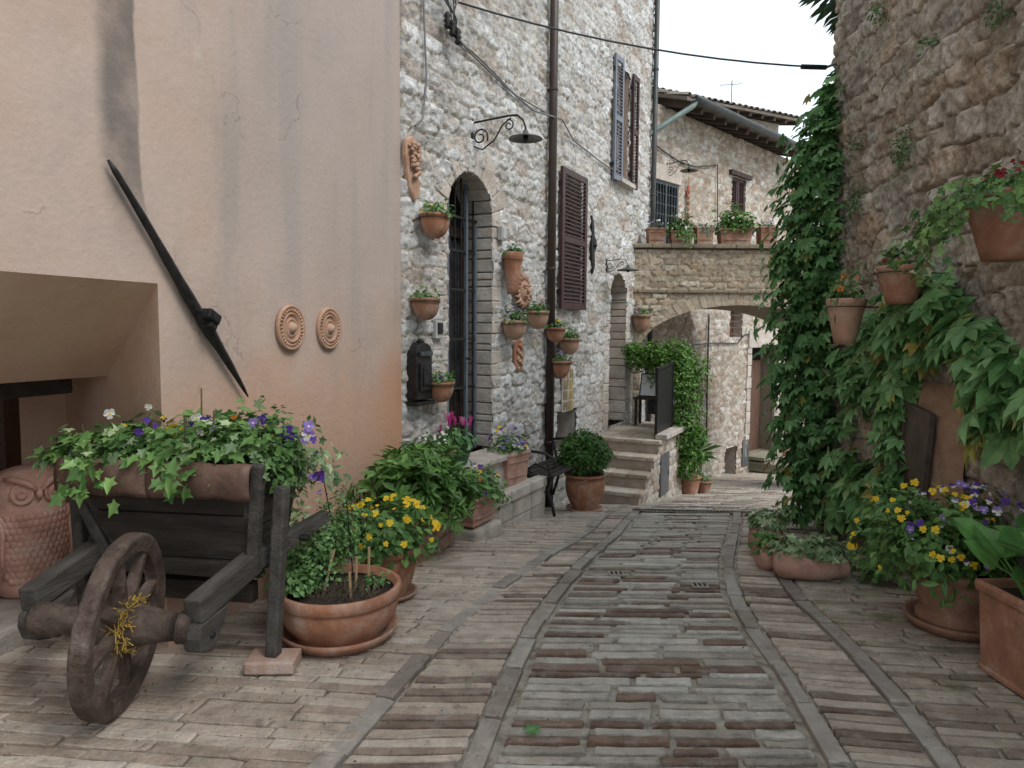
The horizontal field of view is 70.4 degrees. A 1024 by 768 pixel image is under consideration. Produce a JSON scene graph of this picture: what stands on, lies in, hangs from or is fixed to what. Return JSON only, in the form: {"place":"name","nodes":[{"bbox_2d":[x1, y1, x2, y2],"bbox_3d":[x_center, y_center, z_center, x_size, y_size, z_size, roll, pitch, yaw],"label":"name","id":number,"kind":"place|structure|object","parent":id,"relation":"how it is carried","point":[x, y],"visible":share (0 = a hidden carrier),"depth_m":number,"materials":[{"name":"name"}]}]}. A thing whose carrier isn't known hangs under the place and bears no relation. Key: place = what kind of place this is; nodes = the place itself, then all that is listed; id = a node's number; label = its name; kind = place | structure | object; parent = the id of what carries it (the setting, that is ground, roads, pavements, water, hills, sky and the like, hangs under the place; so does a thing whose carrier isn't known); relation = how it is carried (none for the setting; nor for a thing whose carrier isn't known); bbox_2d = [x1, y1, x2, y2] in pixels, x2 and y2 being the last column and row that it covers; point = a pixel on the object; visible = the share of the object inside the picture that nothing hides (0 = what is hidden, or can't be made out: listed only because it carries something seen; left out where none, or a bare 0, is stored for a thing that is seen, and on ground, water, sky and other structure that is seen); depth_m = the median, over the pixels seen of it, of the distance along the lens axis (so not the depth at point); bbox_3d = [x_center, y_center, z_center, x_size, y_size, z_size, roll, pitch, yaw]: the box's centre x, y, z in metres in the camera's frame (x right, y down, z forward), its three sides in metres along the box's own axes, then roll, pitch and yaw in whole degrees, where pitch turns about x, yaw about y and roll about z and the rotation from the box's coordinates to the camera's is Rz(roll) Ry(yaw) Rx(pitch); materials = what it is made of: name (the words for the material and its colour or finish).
{"place":"outdoors","nodes":[
{"label":"outdoors","id":0,"kind":"place"},
{"bbox_2d":[2,472,1023,767],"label":"ground","id":1,"kind":"structure","parent":0,"point":[614,692],"depth_m":3.02,"materials":[{"name":"stone"}]},
{"bbox_2d":[0,0,401,647],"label":"pink house","id":2,"kind":"structure","parent":1,"relation":"on","point":[250,148],"depth_m":3.62,"materials":[{"name":"paint"}]},
{"bbox_2d":[107,159,248,396],"bbox_3d":[-1.497,-0.420,3.376,0.093,1.045,0.851,2,5,17],"label":"wall tie","id":3,"kind":"object","parent":2,"relation":"attached to","point":[208,320],"depth_m":3.36,"materials":[{"name":"black metal"}]},
{"bbox_2d":[275,304,304,350],"bbox_3d":[-1.268,-0.325,4.188,0.052,0.268,0.268,2,5,17],"label":"wall medallion","id":4,"kind":"object","parent":2,"relation":"attached to","point":[290,327],"depth_m":4.17,"materials":[{"name":"beige ceramic"}]},
{"bbox_2d":[316,307,341,349],"bbox_3d":[-1.146,-0.350,4.577,0.052,0.268,0.268,2,5,17],"label":"wall medallion","id":5,"kind":"object","parent":2,"relation":"attached to","point":[328,328],"depth_m":4.55,"materials":[{"name":"orange ceramic"}]},
{"bbox_2d":[0,503,620,767],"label":"brick verge","id":6,"kind":"structure","parent":1,"relation":"on","point":[458,579],"depth_m":2.98,"materials":[{"name":"brick"}]},
{"bbox_2d":[0,583,111,655],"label":"cement slab","id":7,"kind":"structure","parent":6,"relation":"on","point":[11,639],"depth_m":3.39,"materials":[{"name":"concrete"}]},
{"bbox_2d":[0,464,72,598],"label":"owl statue","id":8,"kind":"object","parent":7,"relation":"on","point":[35,535],"visible":0.81,"depth_m":3.64,"materials":[{"name":"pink ceramic"}]},
{"bbox_2d":[17,456,329,722],"bbox_3d":[-1.534,0.789,3.043,1.209,0.921,1.202,1,4,9],"label":"wheelbarrow","id":9,"kind":"object","parent":6,"relation":"on","point":[230,533],"visible":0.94,"depth_m":3.04,"materials":[{"name":"brown wood"}]},
{"bbox_2d":[25,397,351,517],"bbox_3d":[-1.468,0.312,3.324,1.359,0.534,0.877,1,4,9],"label":"ivy plant","id":10,"kind":"object","parent":9,"relation":"in","point":[207,448],"visible":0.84,"depth_m":3.13,"materials":[{"name":"green plant"}]},
{"bbox_2d":[57,395,324,506],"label":"barrow pansies","id":11,"kind":"object","parent":9,"relation":"in","point":[286,433],"visible":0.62,"depth_m":3.20,"materials":[{"name":"purple plant"}]},
{"bbox_2d":[244,648,300,674],"bbox_3d":[-1.044,1.212,3.173,0.210,0.055,0.150,0,4,-2],"label":"brick","id":12,"kind":"object","parent":6,"relation":"on","point":[285,661],"visible":0.96,"depth_m":3.10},
{"bbox_2d":[256,539,334,589],"bbox_3d":[-1.103,0.989,3.701,0.387,0.433,0.431,0,4,0],"label":"leafy pot","id":13,"kind":"object","parent":6,"relation":"on","point":[288,562],"visible":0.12,"depth_m":3.65,"materials":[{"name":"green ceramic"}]},
{"bbox_2d":[287,498,359,564],"bbox_3d":[-1.156,0.921,4.074,0.524,0.549,0.531,-2,5,-24],"label":"ivy pot","id":14,"kind":"object","parent":6,"relation":"on","point":[295,513],"visible":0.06,"depth_m":4.02,"materials":[{"name":"ceramic"}]},
{"bbox_2d":[282,613,398,656],"bbox_3d":[-0.838,1.188,3.521,0.570,0.055,0.570,0,4,0],"label":"saucer","id":15,"kind":"object","parent":6,"relation":"on","point":[289,640],"visible":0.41,"depth_m":3.30,"materials":[{"name":"orange ceramic"}]},
{"bbox_2d":[262,451,401,647],"bbox_3d":[-0.863,0.762,3.483,0.659,0.869,0.598,0,4,-11],"label":"herb bowl","id":16,"kind":"object","parent":15,"relation":"on","point":[343,604],"visible":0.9,"depth_m":3.40,"materials":[{"name":"ceramic"}]},
{"bbox_2d":[398,582,416,602],"bbox_3d":[-0.708,1.183,4.123,0.340,0.030,0.340,0,4,0],"label":"saucer","id":17,"kind":"object","parent":6,"relation":"on","point":[412,590],"visible":0.18,"depth_m":4.09,"materials":[{"name":"ceramic"}]},
{"bbox_2d":[337,492,440,596],"bbox_3d":[-0.737,0.906,4.048,0.680,0.557,0.588,0,4,0],"label":"yellow pansy pot","id":18,"kind":"object","parent":17,"relation":"on","point":[392,544],"visible":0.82,"depth_m":3.96,"materials":[{"name":"ceramic"}]},
{"bbox_2d":[341,439,483,565],"bbox_3d":[-0.640,0.783,5.063,0.822,0.814,1.220,2,5,17],"label":"laurel planter","id":19,"kind":"object","parent":6,"relation":"on","point":[429,479],"visible":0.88,"depth_m":4.83,"materials":[{"name":"ceramic"}]},
{"bbox_2d":[453,519,501,541],"bbox_3d":[-0.320,1.171,5.769,0.340,0.140,0.420,3,5,26],"label":"stone block","id":20,"kind":"object","parent":6,"relation":"on","point":[489,529],"depth_m":5.60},
{"bbox_2d":[447,459,512,527],"bbox_3d":[-0.289,0.836,5.736,0.547,0.523,0.840,3,5,26],"label":"pansy planter","id":21,"kind":"object","parent":20,"relation":"on","point":[490,494],"visible":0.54,"depth_m":5.64,"materials":[{"name":"pink ceramic"}]},
{"bbox_2d":[453,448,518,489],"bbox_3d":[-0.405,1.026,6.236,0.360,0.738,1.385,3,5,26],"label":"doorstep","id":22,"kind":"object","parent":6,"relation":"on","point":[484,457],"visible":0.2,"depth_m":6.44,"materials":[{"name":"stone"}]},
{"bbox_2d":[415,431,460,456],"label":"white flower pot","id":23,"kind":"object","parent":22,"relation":"on","point":[435,439],"visible":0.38,"depth_m":5.67,"materials":[{"name":"plant"}]},
{"bbox_2d":[438,411,480,464],"bbox_3d":[-0.473,0.447,6.070,0.375,0.433,0.339,2,5,15],"label":"cyclamen pot","id":24,"kind":"object","parent":22,"relation":"on","point":[464,443],"visible":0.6,"depth_m":6.01,"materials":[{"name":"plant"}]},
{"bbox_2d":[0,541,1009,767],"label":"plant debris","id":25,"kind":"object","parent":6,"relation":"on","point":[433,686],"visible":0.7,"depth_m":3.07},
{"bbox_2d":[492,475,546,527],"bbox_3d":[-0.153,1.201,6.548,0.445,0.565,1.336,3,5,26],"label":"stone ledge","id":26,"kind":"object","parent":6,"relation":"on","point":[527,499],"visible":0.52,"depth_m":6.60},
{"bbox_2d":[483,425,530,486],"bbox_3d":[-0.034,0.654,6.756,0.408,0.542,0.459,2,5,20],"label":"viola planter","id":27,"kind":"object","parent":26,"relation":"on","point":[515,467],"visible":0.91,"depth_m":6.68,"materials":[{"name":"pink ceramic"}]},
{"bbox_2d":[527,437,581,516],"bbox_3d":[0.437,0.939,7.503,0.460,0.658,1.000,3,5,26],"label":"garden bench","id":28,"kind":"object","parent":6,"relation":"on","point":[551,468],"visible":0.45,"depth_m":7.15,"materials":[{"name":"black metal"}]},
{"bbox_2d":[566,503,603,511],"bbox_3d":[0.770,1.318,7.695,0.400,0.035,0.400,0,4,0],"label":"saucer","id":29,"kind":"object","parent":6,"relation":"on","point":[599,507],"visible":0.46,"depth_m":7.65,"materials":[{"name":"beige ceramic"}]},
{"bbox_2d":[555,428,613,510],"bbox_3d":[0.765,0.883,7.675,0.637,0.874,0.606,0,4,0],"label":"potted box bush","id":30,"kind":"object","parent":29,"relation":"on","point":[585,486],"visible":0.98,"depth_m":7.50,"materials":[{"name":"green plant"}]},
{"bbox_2d":[400,0,654,506],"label":"stone house","id":31,"kind":"structure","parent":1,"relation":"on","point":[605,100],"depth_m":7.37,"materials":[{"name":"stone"}]},
{"bbox_2d":[402,136,421,200],"bbox_3d":[-0.753,-1.650,5.551,0.102,0.480,0.195,3,5,27],"label":"grape relief","id":32,"kind":"object","parent":31,"relation":"attached to","point":[411,155],"visible":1,"depth_m":5.51,"materials":[{"name":"orange ceramic"}]},
{"bbox_2d":[404,338,434,406],"bbox_3d":[-0.726,-0.097,5.723,0.141,0.525,0.260,3,5,26],"label":"mailbox","id":33,"kind":"object","parent":31,"relation":"attached to","point":[419,367],"visible":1,"depth_m":5.64,"materials":[{"name":"black metal"}]},
{"bbox_2d":[420,362,430,390],"bbox_3d":[-0.673,-0.057,5.700,0.022,0.220,0.150,3,5,26],"label":"door","id":34,"kind":"structure","parent":33,"relation":"in","point":[425,368],"depth_m":5.68,"materials":[{"name":"black metal"}]},
{"bbox_2d":[414,0,427,126],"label":"cable","id":35,"kind":"object","parent":31,"relation":"attached to","point":[418,122],"visible":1,"depth_m":5.65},
{"bbox_2d":[409,285,441,319],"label":"wall pot","id":36,"kind":"object","parent":31,"relation":"attached to","point":[425,307],"depth_m":5.57,"materials":[{"name":"ceramic"}]},
{"bbox_2d":[418,198,455,237],"bbox_3d":[-0.587,-1.301,5.704,0.304,0.309,0.301,-3,5,-34],"label":"wall pot","id":37,"kind":"object","parent":31,"relation":"attached to","point":[435,221],"depth_m":5.62,"materials":[{"name":"ceramic"}]},
{"bbox_2d":[432,320,442,338],"bbox_3d":[-0.608,-0.449,5.973,0.052,0.150,0.110,3,5,26],"label":"doorbell","id":38,"kind":"object","parent":31,"relation":"attached to","point":[437,333],"visible":1,"depth_m":5.94,"materials":[{"name":"grey plastic"}]},
{"bbox_2d":[431,366,455,401],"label":"wall pot","id":39,"kind":"object","parent":31,"relation":"attached to","point":[442,390],"depth_m":5.83,"materials":[{"name":"ceramic"}]},
{"bbox_2d":[443,0,461,44],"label":"cable insulator","id":40,"kind":"object","parent":31,"relation":"attached to","point":[451,26],"visible":1,"depth_m":5.85,"materials":[{"name":"ceramic"}]},
{"bbox_2d":[447,178,476,447],"bbox_3d":[-0.564,-0.627,6.596,0.300,2.538,0.840,3,5,26],"label":"arched door","id":41,"kind":"structure","parent":31,"relation":"in","point":[457,263],"depth_m":6.78,"materials":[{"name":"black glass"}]},
{"bbox_2d":[471,114,541,149],"bbox_3d":[-0.057,-2.183,6.244,0.675,0.300,0.290,3,5,26],"label":"wall lamp","id":42,"kind":"object","parent":31,"relation":"attached to","point":[525,137],"visible":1,"depth_m":6.23,"materials":[{"name":"black metal"}]},
{"bbox_2d":[499,241,524,294],"bbox_3d":[-0.009,-1.120,6.989,0.264,0.508,0.225,-1,5,-16],"label":"wall pot","id":43,"kind":"object","parent":31,"relation":"attached to","point":[512,260],"depth_m":6.93,"materials":[{"name":"ceramic"}]},
{"bbox_2d":[500,307,529,339],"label":"wall pot","id":44,"kind":"object","parent":31,"relation":"attached to","point":[514,327],"depth_m":6.94,"materials":[{"name":"orange ceramic"}]},
{"bbox_2d":[512,339,523,371],"bbox_3d":[0.073,-0.286,7.356,0.049,0.335,0.234,3,5,26],"label":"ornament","id":45,"kind":"object","parent":31,"relation":"attached to","point":[518,353],"visible":0.99,"depth_m":7.32,"materials":[{"name":"ceramic"}]},
{"bbox_2d":[514,271,531,309],"bbox_3d":[0.107,-0.941,7.337,0.179,0.408,0.452,3,5,26],"label":"face relief","id":46,"kind":"object","parent":31,"relation":"attached to","point":[523,296],"visible":0.87,"depth_m":7.29,"materials":[{"name":"orange ceramic"}]},
{"bbox_2d":[522,300,549,328],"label":"wall pot","id":47,"kind":"object","parent":31,"relation":"attached to","point":[536,316],"depth_m":7.41,"materials":[{"name":"orange ceramic"}]},
{"bbox_2d":[461,41,630,181],"bbox_3d":[0.685,-2.911,8.238,0.113,0.383,5.253,3,5,26],"label":"cable","id":48,"kind":"object","parent":31,"relation":"attached to","point":[490,72],"visible":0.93,"depth_m":7.30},
{"bbox_2d":[544,0,558,507],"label":"drainpipe","id":49,"kind":"object","parent":31,"relation":"attached to","point":[552,90],"visible":0.91,"depth_m":7.82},
{"bbox_2d":[543,319,567,342],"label":"wall pot","id":50,"kind":"object","parent":31,"relation":"attached to","point":[556,333],"depth_m":7.87,"materials":[{"name":"ceramic"}]},
{"bbox_2d":[546,350,574,378],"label":"wall pot","id":51,"kind":"object","parent":31,"relation":"attached to","point":[561,366],"depth_m":7.96,"materials":[{"name":"ceramic"}]},
{"bbox_2d":[561,367,573,412],"bbox_3d":[0.656,0.062,8.555,0.031,0.520,0.340,3,5,27],"label":"tile picture","id":52,"kind":"object","parent":31,"relation":"attached to","point":[567,393],"visible":0.91,"depth_m":8.52,"materials":[{"name":"tile"}]},
{"bbox_2d":[559,323,581,354],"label":"wall pot","id":53,"kind":"object","parent":31,"relation":"attached to","point":[569,343],"depth_m":8.20,"materials":[{"name":"orange ceramic"}]},
{"bbox_2d":[590,215,596,273],"bbox_3d":[1.039,-1.753,9.153,0.065,0.716,0.179,3,5,26],"label":"wall tie","id":54,"kind":"object","parent":31,"relation":"attached to","point":[593,243],"visible":1,"depth_m":9.12,"materials":[{"name":"black metal"}]},
{"bbox_2d":[646,0,659,421],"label":"drainpipe","id":55,"kind":"object","parent":31,"relation":"attached to","point":[655,70],"visible":0.46,"depth_m":11.23,"materials":[{"name":"metal"}]},
{"bbox_2d":[649,99,697,136],"bbox_3d":[2.520,-4.118,11.436,1.031,0.873,0.147,-2,5,-24],"label":"gutter elbow","id":56,"kind":"object","parent":31,"relation":"attached to","point":[676,116],"visible":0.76,"depth_m":11.41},
{"bbox_2d":[307,481,775,767],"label":"border stones","id":57,"kind":"object","parent":1,"relation":"on","point":[368,717],"visible":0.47,"depth_m":3.17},
{"bbox_2d":[340,482,780,767],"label":"brick lane","id":58,"kind":"structure","parent":1,"relation":"on","point":[481,645],"depth_m":3.07,"materials":[{"name":"brick"}]},
{"bbox_2d":[681,428,720,494],"bbox_3d":[2.540,1.087,10.464,0.922,1.017,0.960,0,4,0],"label":"potted yucca","id":59,"kind":"object","parent":58,"relation":"on","point":[690,487],"visible":0.47,"depth_m":10.35,"materials":[{"name":"green ceramic"}]},
{"bbox_2d":[461,484,780,767],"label":"border stones","id":60,"kind":"object","parent":1,"relation":"on","point":[485,737],"visible":0.73,"depth_m":3.32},
{"bbox_2d":[588,419,695,504],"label":"stone staircase","id":61,"kind":"structure","parent":1,"relation":"on","point":[643,467],"depth_m":9.21,"materials":[{"name":"grey stone"}]},
{"bbox_2d":[633,396,654,424],"bbox_3d":[2.056,0.398,10.597,0.520,0.410,0.300,3,5,26],"label":"menu table","id":62,"kind":"object","parent":61,"relation":"on","point":[651,405],"visible":0.45,"depth_m":10.56,"materials":[{"name":"brown wood"}]},
{"bbox_2d":[639,373,655,396],"bbox_3d":[2.067,0.017,10.584,0.400,0.334,0.108,3,5,26],"label":"notice board","id":63,"kind":"object","parent":62,"relation":"on","point":[646,389],"visible":0.57,"depth_m":10.61,"materials":[{"name":"metal"}]},
{"bbox_2d":[654,361,674,439],"bbox_3d":[2.015,0.199,9.578,0.040,0.970,0.812,3,5,26],"label":"railing panel","id":64,"kind":"object","parent":61,"relation":"on","point":[664,388],"visible":0.89,"depth_m":9.52,"materials":[{"name":"black metal"}]},
{"bbox_2d":[620,336,716,481],"bbox_3d":[2.192,0.589,10.416,1.299,2.571,1.186,1,4,3],"label":"climbing hedge","id":65,"kind":"object","parent":61,"relation":"on","point":[651,357],"visible":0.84,"depth_m":10.12,"materials":[{"name":"green plant"}]},
{"bbox_2d":[607,243,809,484],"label":"arch bridge","id":66,"kind":"structure","parent":1,"relation":"on","point":[672,280],"depth_m":10.80,"materials":[{"name":"stone"}]},
{"bbox_2d":[632,308,652,331],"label":"wall pot","id":67,"kind":"object","parent":66,"relation":"attached to","point":[641,322],"depth_m":10.66,"materials":[{"name":"ceramic"}]},
{"bbox_2d":[644,219,668,243],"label":"planter","id":68,"kind":"object","parent":66,"relation":"on","point":[655,234],"visible":0.98,"depth_m":10.75,"materials":[{"name":"ceramic"}]},
{"bbox_2d":[664,209,697,248],"bbox_3d":[2.531,-2.280,10.745,0.607,0.615,0.695,0,4,0],"label":"planter","id":69,"kind":"object","parent":66,"relation":"on","point":[680,234],"visible":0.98,"depth_m":10.75,"materials":[{"name":"ceramic"}]},
{"bbox_2d":[693,223,720,245],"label":"planter","id":70,"kind":"object","parent":66,"relation":"on","point":[704,234],"visible":0.88,"depth_m":10.75,"materials":[{"name":"orange ceramic"}]},
{"bbox_2d":[711,200,761,243],"bbox_3d":[3.310,-2.405,10.861,0.853,0.654,0.522,0,4,0],"label":"planter","id":71,"kind":"object","parent":66,"relation":"on","point":[736,230],"visible":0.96,"depth_m":10.75,"materials":[{"name":"ceramic"}]},
{"bbox_2d":[756,218,778,244],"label":"planter","id":72,"kind":"object","parent":66,"relation":"on","point":[764,231],"visible":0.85,"depth_m":10.75,"materials":[{"name":"orange ceramic"}]},
{"bbox_2d":[647,89,819,475],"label":"house","id":73,"kind":"structure","parent":1,"relation":"on","point":[743,153],"depth_m":13.76,"materials":[{"name":"stone"}]},
{"bbox_2d":[655,179,678,243],"bbox_3d":[2.508,-2.832,12.191,0.180,1.163,0.907,4,6,43],"label":"window","id":74,"kind":"structure","parent":73,"relation":"in","point":[664,195],"depth_m":12.17,"materials":[{"name":"black glass"}]},
{"bbox_2d":[658,87,804,132],"bbox_3d":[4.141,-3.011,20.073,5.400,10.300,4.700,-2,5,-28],"label":"roof","id":75,"kind":"structure","parent":73,"relation":"attached to","point":[773,120],"depth_m":18.47,"materials":[{"name":"tile"}]},
{"bbox_2d":[749,360,760,450],"bbox_3d":[5.053,0.476,15.541,0.050,1.957,1.060,4,6,43],"label":"door","id":76,"kind":"structure","parent":73,"relation":"in","point":[756,364],"depth_m":15.73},
{"bbox_2d":[702,476,775,486],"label":"brick verge","id":77,"kind":"structure","parent":1,"relation":"on","point":[724,480],"depth_m":13.19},
{"bbox_2d":[749,451,787,473],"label":"door steps","id":78,"kind":"structure","parent":1,"relation":"on","point":[758,461],"depth_m":14.94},
{"bbox_2d":[723,496,850,767],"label":"border stones","id":79,"kind":"object","parent":1,"relation":"on","point":[831,751],"visible":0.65,"depth_m":3.20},
{"bbox_2d":[736,499,934,767],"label":"brick lane","id":80,"kind":"structure","parent":1,"relation":"on","point":[869,729],"depth_m":3.12,"materials":[{"name":"brick"}]},
{"bbox_2d":[741,505,789,551],"bbox_3d":[1.766,1.030,5.082,0.351,0.362,0.479,2,5,21],"label":"jar planter","id":81,"kind":"object","parent":80,"relation":"on","point":[762,521],"visible":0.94,"depth_m":5.03,"materials":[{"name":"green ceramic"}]},
{"bbox_2d":[747,531,786,570],"bbox_3d":[1.688,1.093,4.751,0.258,0.242,0.300,1,4,4],"label":"jar planter","id":82,"kind":"object","parent":80,"relation":"on","point":[763,559],"visible":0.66,"depth_m":4.69,"materials":[{"name":"orange ceramic"}]},
{"bbox_2d":[774,505,959,767],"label":"border stones","id":83,"kind":"object","parent":1,"relation":"on","point":[899,703],"visible":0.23,"depth_m":3.09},
{"bbox_2d":[782,511,1023,767],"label":"brick verge","id":84,"kind":"structure","parent":1,"relation":"on","point":[968,736],"depth_m":3.23,"materials":[{"name":"brick"}]},
{"bbox_2d":[766,532,857,579],"bbox_3d":[1.855,1.072,4.513,0.531,0.298,0.350,1,4,9],"label":"jar planter","id":85,"kind":"object","parent":84,"relation":"on","point":[815,558],"visible":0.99,"depth_m":4.44,"materials":[{"name":"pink ceramic"}]},
{"bbox_2d":[848,536,910,591],"bbox_3d":[2.209,1.099,4.426,0.370,0.284,0.460,0,4,0],"label":"ground plant","id":86,"kind":"object","parent":84,"relation":"on","point":[876,578],"visible":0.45,"depth_m":4.37,"materials":[{"name":"green plant"}]},
{"bbox_2d":[902,599,979,642],"bbox_3d":[2.247,1.201,3.681,0.470,0.055,0.470,0,4,0],"label":"saucer","id":87,"kind":"object","parent":84,"relation":"on","point":[908,608],"visible":0.38,"depth_m":3.54,"materials":[{"name":"ceramic"}]},
{"bbox_2d":[835,478,1023,633],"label":"mixed pansy pot","id":88,"kind":"object","parent":87,"relation":"on","point":[939,560],"visible":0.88,"depth_m":3.52,"materials":[{"name":"ceramic"}]},
{"bbox_2d":[953,512,1023,697],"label":"square planter","id":89,"kind":"object","parent":84,"relation":"on","point":[1001,603],"visible":1,"depth_m":3.10,"materials":[{"name":"orange ceramic"}]},
{"bbox_2d":[815,0,1023,571],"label":"garden wall","id":90,"kind":"structure","parent":1,"relation":"on","point":[955,94],"depth_m":4.39,"materials":[{"name":"brown stone"}]},
{"bbox_2d":[458,1,836,69],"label":"cable","id":91,"kind":"object","parent":90,"relation":"attached to","point":[813,67],"visible":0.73,"depth_m":6.10,"materials":[{"name":"black metal"}]},
{"bbox_2d":[798,0,838,35],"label":"ivy","id":92,"kind":"object","parent":90,"relation":"attached to","point":[823,9],"visible":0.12,"depth_m":6.92,"materials":[{"name":"green plant"}]},
{"bbox_2d":[822,267,878,343],"bbox_3d":[2.339,-0.517,4.765,0.552,0.511,0.341,3,5,30],"label":"wall pot","id":93,"kind":"object","parent":90,"relation":"attached to","point":[848,313],"depth_m":4.75,"materials":[{"name":"orange ceramic"}]},
{"bbox_2d":[842,178,865,224],"bbox_3d":[2.663,-1.403,5.598,0.166,0.356,0.278,1,4,6],"label":"wall weed","id":94,"kind":"object","parent":90,"relation":"attached to","point":[854,202],"depth_m":5.59,"materials":[{"name":"green plant"}]},
{"bbox_2d":[862,1,889,35],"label":"wall weed","id":95,"kind":"object","parent":90,"relation":"attached to","point":[875,8],"depth_m":5.23,"materials":[{"name":"green plant"}]},
{"bbox_2d":[818,225,950,323],"bbox_3d":[2.167,-0.630,4.228,0.748,0.591,0.528,4,6,38],"label":"wall pot","id":96,"kind":"object","parent":90,"relation":"attached to","point":[901,288],"depth_m":4.18,"materials":[{"name":"orange ceramic"}]},
{"bbox_2d":[752,68,1023,555],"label":"virginia creeper","id":97,"kind":"object","parent":90,"relation":"attached to","point":[932,328],"visible":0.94,"depth_m":5.60,"materials":[{"name":"green plant"}]},
{"bbox_2d":[885,113,915,189],"bbox_3d":[2.568,-1.526,4.782,0.179,0.492,0.272,1,4,6],"label":"wall weed","id":98,"kind":"object","parent":90,"relation":"attached to","point":[902,150],"depth_m":4.77,"materials":[{"name":"green plant"}]},
{"bbox_2d":[895,401,935,512],"bbox_3d":[2.466,0.446,4.455,0.033,0.623,0.376,1,11,6],"label":"meter door","id":99,"kind":"structure","parent":90,"relation":"in","point":[917,435],"depth_m":4.40,"materials":[{"name":"brown metal"}]},
{"bbox_2d":[886,158,1023,286],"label":"wall pot","id":100,"kind":"object","parent":90,"relation":"attached to","point":[994,213],"depth_m":3.17,"materials":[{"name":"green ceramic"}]},
{"bbox_2d":[982,0,1015,30],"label":"wall weed","id":101,"kind":"object","parent":90,"relation":"attached to","point":[999,8],"depth_m":3.67,"materials":[{"name":"green plant"}]},
{"bbox_2d":[492,485,816,767],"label":"brick street","id":102,"kind":"structure","parent":0,"point":[618,737],"depth_m":3.21,"materials":[{"name":"brick"}]},
{"bbox_2d":[632,509,757,514],"bbox_3d":[1.932,1.331,7.534,1.344,0.012,0.112,1,4,4],"label":"drain grate","id":103,"kind":"object","parent":102,"relation":"on","point":[685,511],"visible":0.84,"depth_m":7.54,"materials":[{"name":"black metal"}]},
{"bbox_2d":[698,469,714,493],"bbox_3d":[2.803,1.419,10.608,0.278,0.366,0.293,-3,6,-41],"label":"potted herb","id":104,"kind":"object","parent":102,"relation":"on","point":[705,485],"visible":0.76,"depth_m":10.53,"materials":[{"name":"ceramic"}]},
{"bbox_2d":[652,0,834,159],"label":"sky","id":105,"kind":"structure","parent":0,"point":[768,31],"materials":[{"name":"white"}]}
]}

